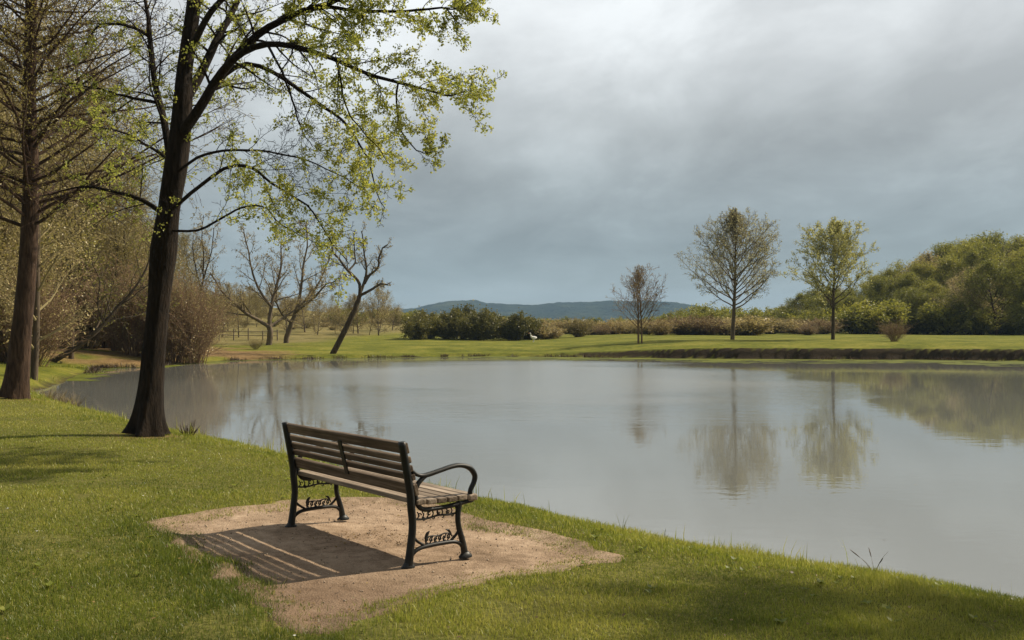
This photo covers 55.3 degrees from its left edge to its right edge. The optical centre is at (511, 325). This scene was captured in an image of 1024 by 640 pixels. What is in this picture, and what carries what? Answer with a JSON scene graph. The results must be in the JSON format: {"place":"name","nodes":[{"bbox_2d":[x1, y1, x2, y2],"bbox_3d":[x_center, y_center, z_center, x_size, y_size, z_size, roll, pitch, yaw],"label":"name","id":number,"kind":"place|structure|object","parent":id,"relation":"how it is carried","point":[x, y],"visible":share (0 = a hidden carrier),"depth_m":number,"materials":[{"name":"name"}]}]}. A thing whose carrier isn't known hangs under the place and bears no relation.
{"place":"outdoors","nodes":[
{"label":"outdoors","id":0,"kind":"place"},
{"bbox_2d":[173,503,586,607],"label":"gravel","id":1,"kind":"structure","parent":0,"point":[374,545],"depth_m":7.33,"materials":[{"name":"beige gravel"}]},
{"bbox_2d":[0,308,1023,639],"bbox_3d":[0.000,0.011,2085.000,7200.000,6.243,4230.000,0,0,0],"label":"ground","id":2,"kind":"structure","parent":0,"point":[310,342],"depth_m":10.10,"materials":[{"name":"green plant"}]},
{"bbox_2d":[0,47,43,321],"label":"woodland tree","id":3,"kind":"object","parent":2,"relation":"on","point":[6,191],"visible":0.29,"depth_m":33.19,"materials":[{"name":"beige plant"}]},
{"bbox_2d":[0,54,63,289],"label":"woodland tree","id":4,"kind":"object","parent":2,"relation":"on","point":[9,269],"visible":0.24,"depth_m":34.86,"materials":[{"name":"green plant"}]},
{"bbox_2d":[0,105,69,314],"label":"woodland tree","id":5,"kind":"object","parent":2,"relation":"on","point":[11,246],"visible":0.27,"depth_m":38.48,"materials":[{"name":"green plant"}]},
{"bbox_2d":[0,275,95,366],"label":"woodland shrub","id":6,"kind":"object","parent":2,"relation":"on","point":[49,348],"visible":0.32,"depth_m":40.90,"materials":[{"name":"green plant"}]},
{"bbox_2d":[0,244,111,362],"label":"woodland shrub","id":7,"kind":"object","parent":2,"relation":"on","point":[3,358],"visible":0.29,"depth_m":40.21,"materials":[{"name":"green plant"}]},
{"bbox_2d":[0,6,117,314],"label":"woodland tree","id":8,"kind":"object","parent":2,"relation":"on","point":[51,231],"visible":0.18,"depth_m":39.66,"materials":[{"name":"green plant"}]},
{"bbox_2d":[1,237,121,355],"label":"woodland shrub","id":9,"kind":"object","parent":2,"relation":"on","point":[79,292],"visible":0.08,"depth_m":44.80,"materials":[{"name":"beige plant"}]},
{"bbox_2d":[0,91,132,298],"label":"woodland tree","id":10,"kind":"object","parent":2,"relation":"on","point":[83,194],"visible":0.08,"depth_m":55.14,"materials":[{"name":"green plant"}]},
{"bbox_2d":[14,212,120,346],"bbox_3d":[-26.001,-2.803,57.486,7.009,8.412,7.003,0,0,34],"label":"woodland tree","id":11,"kind":"object","parent":2,"relation":"on","point":[83,256],"visible":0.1,"depth_m":56.49,"materials":[{"name":"green plant"}]},
{"bbox_2d":[0,40,136,285],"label":"woodland tree","id":12,"kind":"object","parent":2,"relation":"on","point":[54,241],"visible":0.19,"depth_m":39.09,"materials":[{"name":"green plant"}]},
{"bbox_2d":[40,36,108,358],"bbox_3d":[-21.738,-6.491,48.042,4.310,16.360,4.448,0,0,0],"label":"upright bare tree","id":13,"kind":"object","parent":2,"relation":"on","point":[70,356],"visible":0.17,"depth_m":48.04,"materials":[{"name":"brown plant"}]},
{"bbox_2d":[0,0,151,380],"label":"woodland tree","id":14,"kind":"object","parent":2,"relation":"on","point":[36,339],"visible":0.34,"depth_m":32.67,"materials":[{"name":"green plant"}]},
{"bbox_2d":[0,0,152,342],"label":"woodland tree","id":15,"kind":"object","parent":2,"relation":"on","point":[48,23],"visible":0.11,"depth_m":42.19,"materials":[{"name":"green plant"}]},
{"bbox_2d":[46,211,108,347],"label":"woodland tree","id":16,"kind":"object","parent":2,"relation":"on","point":[73,276],"visible":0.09,"depth_m":56.39,"materials":[{"name":"beige plant"}]},
{"bbox_2d":[8,48,150,348],"bbox_3d":[-25.154,-7.253,57.132,9.448,17.735,9.636,0,0,-35],"label":"woodland tree","id":17,"kind":"object","parent":2,"relation":"on","point":[90,328],"visible":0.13,"depth_m":56.55,"materials":[{"name":"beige plant"}]},
{"bbox_2d":[60,262,135,348],"bbox_3d":[-25.128,-1.329,58.385,9.085,5.618,7.938,0,0,-16],"label":"woodland shrub","id":18,"kind":"object","parent":2,"relation":"on","point":[89,346],"visible":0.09,"depth_m":58.30,"materials":[{"name":"brown plant"}]},
{"bbox_2d":[69,268,144,350],"bbox_3d":[-22.985,-1.018,56.745,4.815,5.185,5.236,0,0,-13],"label":"willow shrub","id":19,"kind":"object","parent":2,"relation":"on","point":[113,347],"visible":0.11,"depth_m":55.90,"materials":[{"name":"beige plant"}]},
{"bbox_2d":[74,262,139,351],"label":"willow shrub","id":20,"kind":"object","parent":2,"relation":"on","point":[112,308],"visible":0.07,"depth_m":55.50,"materials":[{"name":"brown plant"}]},
{"bbox_2d":[60,138,155,349],"bbox_3d":[-23.353,-4.761,57.861,6.524,12.761,6.795,0,0,-24],"label":"woodland tree","id":21,"kind":"object","parent":2,"relation":"on","point":[134,228],"visible":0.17,"depth_m":57.18,"materials":[{"name":"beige plant"}]},
{"bbox_2d":[70,220,146,341],"bbox_3d":[-24.296,-2.645,57.880,5.230,8.502,5.612,0,0,-17],"label":"woodland tree","id":22,"kind":"object","parent":2,"relation":"on","point":[107,262],"visible":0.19,"depth_m":57.81,"materials":[{"name":"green plant"}]},
{"bbox_2d":[49,211,181,361],"bbox_3d":[-18.644,-1.843,46.908,4.991,7.414,4.460,0,0,25],"label":"slanting tree","id":23,"kind":"object","parent":2,"relation":"on","point":[103,321],"visible":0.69,"depth_m":46.58,"materials":[{"name":"brown plant"}]},
{"bbox_2d":[0,0,256,398],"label":"larch tree","id":24,"kind":"object","parent":2,"relation":"on","point":[16,382],"visible":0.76,"depth_m":22.13,"materials":[{"name":"brown plant"}]},
{"bbox_2d":[63,140,194,301],"bbox_3d":[-23.108,-4.715,57.911,8.298,12.743,7.593,0,0,-32],"label":"woodland tree","id":25,"kind":"object","parent":2,"relation":"on","point":[125,250],"visible":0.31,"depth_m":56.88,"materials":[{"name":"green plant"}]},
{"bbox_2d":[78,251,192,355],"bbox_3d":[-20.917,-1.373,53.827,5.778,6.222,6.284,0,0,-4],"label":"willow shrub","id":26,"kind":"object","parent":2,"relation":"on","point":[132,326],"visible":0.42,"depth_m":52.74,"materials":[{"name":"beige plant"}]},
{"bbox_2d":[104,240,178,314],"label":"woodland tree","id":27,"kind":"object","parent":2,"relation":"on","point":[114,250],"visible":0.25,"depth_m":57.68,"materials":[{"name":"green plant"}]},
{"bbox_2d":[93,252,204,349],"bbox_3d":[-20.282,-1.296,54.887,5.782,6.226,6.288,0,0,-20],"label":"willow shrub","id":28,"kind":"object","parent":2,"relation":"on","point":[143,291],"visible":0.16,"depth_m":53.54,"materials":[{"name":"beige plant"}]},
{"bbox_2d":[104,270,196,354],"bbox_3d":[-20.131,-0.693,54.429,5.566,4.818,4.862,0,0,-38],"label":"willow shrub","id":29,"kind":"object","parent":2,"relation":"on","point":[132,306],"visible":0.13,"depth_m":53.25,"materials":[{"name":"brown plant"}]},
{"bbox_2d":[125,269,212,358],"bbox_3d":[-19.146,-0.671,54.280,5.200,5.152,5.952,0,0,-44],"label":"willow shrub","id":30,"kind":"object","parent":2,"relation":"on","point":[174,303],"visible":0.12,"depth_m":53.42,"materials":[{"name":"brown plant"}]},
{"bbox_2d":[121,270,217,362],"bbox_3d":[-18.617,-0.608,52.798,5.506,5.452,5.063,0,0,-21],"label":"willow shrub","id":31,"kind":"object","parent":2,"relation":"on","point":[173,351],"visible":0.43,"depth_m":52.62,"materials":[{"name":"beige plant"}]},
{"bbox_2d":[136,267,232,363],"bbox_3d":[-17.535,-0.392,52.489,5.637,5.582,5.184,0,0,-9],"label":"willow shrub","id":32,"kind":"object","parent":2,"relation":"on","point":[205,340],"visible":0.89,"depth_m":52.30,"materials":[{"name":"beige plant"}]},
{"bbox_2d":[177,211,226,304],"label":"slim bare tree","id":33,"kind":"object","parent":2,"relation":"on","point":[202,246],"visible":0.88,"depth_m":71.93,"materials":[{"name":"beige plant"}]},
{"bbox_2d":[173,229,234,307],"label":"woodland tree","id":34,"kind":"object","parent":2,"relation":"on","point":[183,235],"visible":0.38,"depth_m":91.15,"materials":[{"name":"green plant"}]},
{"bbox_2d":[173,278,244,355],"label":"willow shrub","id":35,"kind":"object","parent":2,"relation":"on","point":[213,309],"visible":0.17,"depth_m":56.15,"materials":[{"name":"brown plant"}]},
{"bbox_2d":[223,280,250,336],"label":"bare sapling","id":36,"kind":"object","parent":2,"relation":"on","point":[236,286],"visible":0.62,"depth_m":92.20,"materials":[{"name":"beige plant"}]},
{"bbox_2d":[189,223,325,344],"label":"forked bare tree","id":37,"kind":"object","parent":2,"relation":"on","point":[269,325],"visible":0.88,"depth_m":74.18,"materials":[{"name":"beige plant"}]},
{"bbox_2d":[17,0,506,436],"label":"budding tree","id":38,"kind":"object","parent":2,"relation":"on","point":[147,418],"visible":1,"depth_m":13.92,"materials":[{"name":"green plant"}]},
{"bbox_2d":[272,295,302,331],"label":"bare sapling","id":39,"kind":"object","parent":2,"relation":"on","point":[281,305],"visible":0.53,"depth_m":102.02,"materials":[{"name":"beige plant"}]},
{"bbox_2d":[287,295,317,331],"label":"bare sapling","id":40,"kind":"object","parent":2,"relation":"on","point":[304,324],"visible":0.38,"depth_m":106.96,"materials":[{"name":"beige plant"}]},
{"bbox_2d":[263,213,344,342],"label":"spreading bare tree","id":41,"kind":"object","parent":2,"relation":"on","point":[290,324],"visible":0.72,"depth_m":79.84,"materials":[{"name":"beige plant"}]},
{"bbox_2d":[308,301,330,334],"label":"bare sapling","id":42,"kind":"object","parent":2,"relation":"on","point":[318,313],"visible":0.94,"depth_m":99.73,"materials":[{"name":"beige plant"}]},
{"bbox_2d":[329,308,354,336],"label":"bare sapling","id":43,"kind":"object","parent":2,"relation":"on","point":[337,312],"visible":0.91,"depth_m":93.64,"materials":[{"name":"beige plant"}]},
{"bbox_2d":[320,221,393,353],"bbox_3d":[-10.181,-2.512,63.361,4.781,8.994,3.053,0,0,-25],"label":"leaning tree","id":44,"kind":"object","parent":2,"relation":"on","point":[337,344],"visible":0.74,"depth_m":63.43,"materials":[{"name":"brown plant"}]},
{"bbox_2d":[342,293,373,333],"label":"bare sapling","id":45,"kind":"object","parent":2,"relation":"on","point":[350,303],"visible":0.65,"depth_m":106.79,"materials":[{"name":"beige plant"}]},
{"bbox_2d":[358,286,391,334],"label":"bare sapling","id":46,"kind":"object","parent":2,"relation":"on","point":[378,291],"visible":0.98,"depth_m":103.90,"materials":[{"name":"beige plant"}]},
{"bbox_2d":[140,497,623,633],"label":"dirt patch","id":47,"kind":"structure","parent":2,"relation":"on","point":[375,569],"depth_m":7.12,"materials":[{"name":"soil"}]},
{"bbox_2d":[282,422,477,568],"bbox_3d":[-1.056,1.215,7.462,0.660,0.862,1.796,0,0,-39],"label":"park bench","id":48,"kind":"object","parent":47,"relation":"on","point":[406,487],"visible":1,"depth_m":7.07,"materials":[{"name":"brown wood"}]},
{"bbox_2d":[398,311,435,339],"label":"evergreen bush","id":49,"kind":"object","parent":2,"relation":"on","point":[417,328],"visible":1,"depth_m":91.31,"materials":[{"name":"green plant"}]},
{"bbox_2d":[426,304,468,339],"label":"evergreen bush","id":50,"kind":"object","parent":2,"relation":"on","point":[445,326],"visible":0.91,"depth_m":93.33,"materials":[{"name":"green plant"}]},
{"bbox_2d":[439,299,479,338],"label":"evergreen bush","id":51,"kind":"object","parent":2,"relation":"on","point":[466,310],"visible":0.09,"depth_m":97.19,"materials":[{"name":"green plant"}]},
{"bbox_2d":[453,305,501,340],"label":"evergreen bush","id":52,"kind":"object","parent":2,"relation":"on","point":[479,327],"visible":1,"depth_m":92.38,"materials":[{"name":"green plant"}]},
{"bbox_2d":[1,438,1011,639],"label":"fallen leaves","id":53,"kind":"object","parent":2,"relation":"on","point":[623,614],"visible":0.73,"depth_m":6.97,"materials":[{"name":"brown plant"}]},
{"bbox_2d":[0,438,1016,639],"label":"lawn weeds","id":54,"kind":"object","parent":2,"relation":"on","point":[50,582],"visible":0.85,"depth_m":6.29,"materials":[{"name":"green plant"}]},
{"bbox_2d":[489,307,538,340],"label":"evergreen bush","id":55,"kind":"object","parent":2,"relation":"on","point":[514,327],"visible":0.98,"depth_m":93.29,"materials":[{"name":"green plant"}]},
{"bbox_2d":[30,387,1015,595],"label":"shore grass","id":56,"kind":"structure","parent":2,"relation":"on","point":[91,410],"depth_m":13.45,"materials":[{"name":"green plant"}]},
{"bbox_2d":[523,316,550,339],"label":"evergreen bush","id":57,"kind":"object","parent":2,"relation":"on","point":[538,323],"visible":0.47,"depth_m":95.51,"materials":[{"name":"green plant"}]},
{"bbox_2d":[530,325,567,339],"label":"russet shrub","id":58,"kind":"object","parent":2,"relation":"on","point":[549,335],"visible":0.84,"depth_m":96.00,"materials":[{"name":"orange plant"}]},
{"bbox_2d":[83,353,1018,374],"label":"dead grass","id":59,"kind":"structure","parent":2,"relation":"on","point":[94,368],"depth_m":58.40,"materials":[{"name":"beige plant"}]},
{"bbox_2d":[555,317,596,336],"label":"russet shrub","id":60,"kind":"object","parent":2,"relation":"on","point":[577,329],"visible":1,"depth_m":99.19,"materials":[{"name":"brown plant"}]},
{"bbox_2d":[597,320,628,333],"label":"russet shrub","id":61,"kind":"object","parent":2,"relation":"on","point":[614,330],"visible":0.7,"depth_m":109.30,"materials":[{"name":"orange plant"}]},
{"bbox_2d":[605,263,667,342],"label":"bare tree","id":62,"kind":"object","parent":2,"relation":"on","point":[638,280],"visible":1,"depth_m":69.89,"materials":[{"name":"beige plant"}]},
{"bbox_2d":[639,318,679,334],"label":"russet shrub","id":63,"kind":"object","parent":2,"relation":"on","point":[663,328],"visible":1,"depth_m":94.56,"materials":[{"name":"orange plant"}]},
{"bbox_2d":[654,312,708,334],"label":"russet shrub","id":64,"kind":"object","parent":2,"relation":"on","point":[677,330],"visible":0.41,"depth_m":97.98,"materials":[{"name":"beige plant"}]},
{"bbox_2d":[668,319,719,334],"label":"russet shrub","id":65,"kind":"object","parent":2,"relation":"on","point":[688,329],"visible":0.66,"depth_m":96.78,"materials":[{"name":"orange plant"}]},
{"bbox_2d":[676,312,730,334],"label":"russet shrub","id":66,"kind":"object","parent":2,"relation":"on","point":[701,325],"visible":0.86,"depth_m":96.49,"materials":[{"name":"beige plant"}]},
{"bbox_2d":[686,303,728,320],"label":"olive shrub","id":67,"kind":"object","parent":2,"relation":"on","point":[705,312],"visible":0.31,"depth_m":144.41,"materials":[{"name":"green plant"}]},
{"bbox_2d":[674,206,781,339],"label":"oval tree","id":68,"kind":"object","parent":2,"relation":"on","point":[731,219],"visible":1,"depth_m":73.18,"materials":[{"name":"green plant"}]},
{"bbox_2d":[708,314,779,335],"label":"russet shrub","id":69,"kind":"object","parent":2,"relation":"on","point":[749,326],"visible":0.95,"depth_m":93.89,"materials":[{"name":"orange plant"}]},
{"bbox_2d":[731,306,763,319],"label":"olive shrub","id":70,"kind":"object","parent":2,"relation":"on","point":[755,312],"visible":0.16,"depth_m":137.18,"materials":[{"name":"green plant"}]},
{"bbox_2d":[765,292,824,317],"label":"budding wood tree","id":71,"kind":"object","parent":2,"relation":"on","point":[801,298],"visible":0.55,"depth_m":129.80,"materials":[{"name":"green plant"}]},
{"bbox_2d":[775,317,824,333],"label":"russet shrub","id":72,"kind":"object","parent":2,"relation":"on","point":[790,328],"visible":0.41,"depth_m":104.48,"materials":[{"name":"orange plant"}]},
{"bbox_2d":[797,308,838,323],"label":"understorey shrub","id":73,"kind":"object","parent":2,"relation":"on","point":[819,315],"visible":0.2,"depth_m":117.70,"materials":[{"name":"green plant"}]},
{"bbox_2d":[795,317,846,333],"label":"russet shrub","id":74,"kind":"object","parent":2,"relation":"on","point":[827,323],"visible":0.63,"depth_m":102.17,"materials":[{"name":"beige plant"}]},
{"bbox_2d":[808,290,844,320],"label":"budding wood tree","id":75,"kind":"object","parent":2,"relation":"on","point":[837,305],"visible":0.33,"depth_m":121.18,"materials":[{"name":"green plant"}]},
{"bbox_2d":[778,216,880,339],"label":"young leafy tree","id":76,"kind":"object","parent":2,"relation":"on","point":[834,231],"visible":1,"depth_m":73.49,"materials":[{"name":"green plant"}]},
{"bbox_2d":[823,305,868,333],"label":"understorey shrub","id":77,"kind":"object","parent":2,"relation":"on","point":[848,329],"visible":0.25,"depth_m":105.75,"materials":[{"name":"green plant"}]},
{"bbox_2d":[839,300,896,333],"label":"understorey shrub","id":78,"kind":"object","parent":2,"relation":"on","point":[869,323],"visible":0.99,"depth_m":102.68,"materials":[{"name":"green plant"}]},
{"bbox_2d":[858,275,893,304],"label":"budding wood tree","id":79,"kind":"object","parent":2,"relation":"on","point":[878,284],"visible":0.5,"depth_m":118.81,"materials":[{"name":"green plant"}]},
{"bbox_2d":[855,299,916,333],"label":"understorey shrub","id":80,"kind":"object","parent":2,"relation":"on","point":[897,310],"visible":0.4,"depth_m":103.54,"materials":[{"name":"green plant"}]},
{"bbox_2d":[878,317,916,341],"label":"bank shrub","id":81,"kind":"object","parent":2,"relation":"on","point":[891,334],"visible":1,"depth_m":66.34,"materials":[{"name":"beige plant"}]},
{"bbox_2d":[883,287,936,331],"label":"budding wood tree","id":82,"kind":"object","parent":2,"relation":"on","point":[918,297],"visible":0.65,"depth_m":108.33,"materials":[{"name":"green plant"}]},
{"bbox_2d":[880,270,941,307],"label":"budding wood tree","id":83,"kind":"object","parent":2,"relation":"on","point":[911,277],"visible":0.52,"depth_m":116.43,"materials":[{"name":"green plant"}]},
{"bbox_2d":[899,259,944,304],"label":"budding wood tree","id":84,"kind":"object","parent":2,"relation":"on","point":[918,270],"visible":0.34,"depth_m":125.19,"materials":[{"name":"green plant"}]},
{"bbox_2d":[902,249,949,286],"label":"bare wood tree","id":85,"kind":"object","parent":2,"relation":"on","point":[928,257],"visible":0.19,"depth_m":137.74,"materials":[{"name":"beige plant"}]},
{"bbox_2d":[907,301,961,334],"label":"understorey shrub","id":86,"kind":"object","parent":2,"relation":"on","point":[916,313],"visible":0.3,"depth_m":106.70,"materials":[{"name":"green plant"}]},
{"bbox_2d":[906,282,970,332],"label":"budding wood tree","id":87,"kind":"object","parent":2,"relation":"on","point":[931,287],"visible":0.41,"depth_m":110.82,"materials":[{"name":"green plant"}]},
{"bbox_2d":[920,254,969,304],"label":"budding wood tree","id":88,"kind":"object","parent":2,"relation":"on","point":[945,266],"visible":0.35,"depth_m":123.58,"materials":[{"name":"green plant"}]},
{"bbox_2d":[927,240,962,263],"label":"budding wood tree","id":89,"kind":"object","parent":2,"relation":"on","point":[936,250],"visible":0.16,"depth_m":146.32,"materials":[{"name":"green plant"}]},
{"bbox_2d":[912,297,986,334],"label":"understorey shrub","id":90,"kind":"object","parent":2,"relation":"on","point":[952,323],"visible":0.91,"depth_m":104.56,"materials":[{"name":"green plant"}]},
{"bbox_2d":[938,240,983,280],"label":"budding wood tree","id":91,"kind":"object","parent":2,"relation":"on","point":[964,249],"visible":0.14,"depth_m":132.25,"materials":[{"name":"green plant"}]},
{"bbox_2d":[935,237,999,257],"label":"budding wood tree","id":92,"kind":"object","parent":2,"relation":"on","point":[957,242],"visible":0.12,"depth_m":143.64,"materials":[{"name":"green plant"}]},
{"bbox_2d":[933,264,1005,334],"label":"bare wood tree","id":93,"kind":"object","parent":2,"relation":"on","point":[955,288],"visible":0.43,"depth_m":104.81,"materials":[{"name":"green plant"}]},
{"bbox_2d":[935,244,1004,296],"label":"budding wood tree","id":94,"kind":"object","parent":2,"relation":"on","point":[977,257],"visible":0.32,"depth_m":119.83,"materials":[{"name":"green plant"}]},
{"bbox_2d":[936,258,1023,334],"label":"budding wood tree","id":95,"kind":"object","parent":2,"relation":"on","point":[989,267],"visible":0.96,"depth_m":102.50,"materials":[{"name":"green plant"}]},
{"bbox_2d":[960,306,1007,334],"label":"understorey shrub","id":96,"kind":"object","parent":2,"relation":"on","point":[981,326],"visible":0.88,"depth_m":102.78,"materials":[{"name":"green plant"}]},
{"bbox_2d":[960,241,1010,263],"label":"budding wood tree","id":97,"kind":"object","parent":2,"relation":"on","point":[987,247],"visible":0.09,"depth_m":132.00,"materials":[{"name":"green plant"}]},
{"bbox_2d":[964,230,1011,253],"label":"budding wood tree","id":98,"kind":"object","parent":2,"relation":"on","point":[995,237],"visible":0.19,"depth_m":145.29,"materials":[{"name":"green plant"}]},
{"bbox_2d":[976,247,1023,331],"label":"budding wood tree","id":99,"kind":"object","parent":2,"relation":"on","point":[1013,263],"visible":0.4,"depth_m":110.45,"materials":[{"name":"green plant"}]},
{"bbox_2d":[993,234,1023,264],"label":"budding wood tree","id":100,"kind":"object","parent":2,"relation":"on","point":[1017,244],"visible":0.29,"depth_m":132.70,"materials":[{"name":"green plant"}]},
{"bbox_2d":[996,313,1023,334],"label":"understorey shrub","id":101,"kind":"object","parent":2,"relation":"on","point":[1013,329],"visible":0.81,"depth_m":103.20,"materials":[{"name":"green plant"}]},
{"bbox_2d":[0,0,1023,312],"label":"sky","id":102,"kind":"structure","parent":0,"point":[620,127],"materials":[{"name":"grey"}]},
{"bbox_2d":[36,357,1023,598],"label":"water","id":103,"kind":"structure","parent":0,"point":[917,468],"depth_m":18.39,"materials":[{"name":"grey liquid"}]},
{"bbox_2d":[326,300,745,321],"bbox_3d":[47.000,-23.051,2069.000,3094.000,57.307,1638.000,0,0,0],"label":"hills","id":104,"kind":"structure","parent":0,"point":[603,310],"depth_m":1799.52,"materials":[{"name":"green plant"}]},
{"bbox_2d":[65,356,1023,380],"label":"pondweed","id":105,"kind":"object","parent":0,"point":[81,377],"visible":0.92,"depth_m":56.97,"materials":[{"name":"green plant"}]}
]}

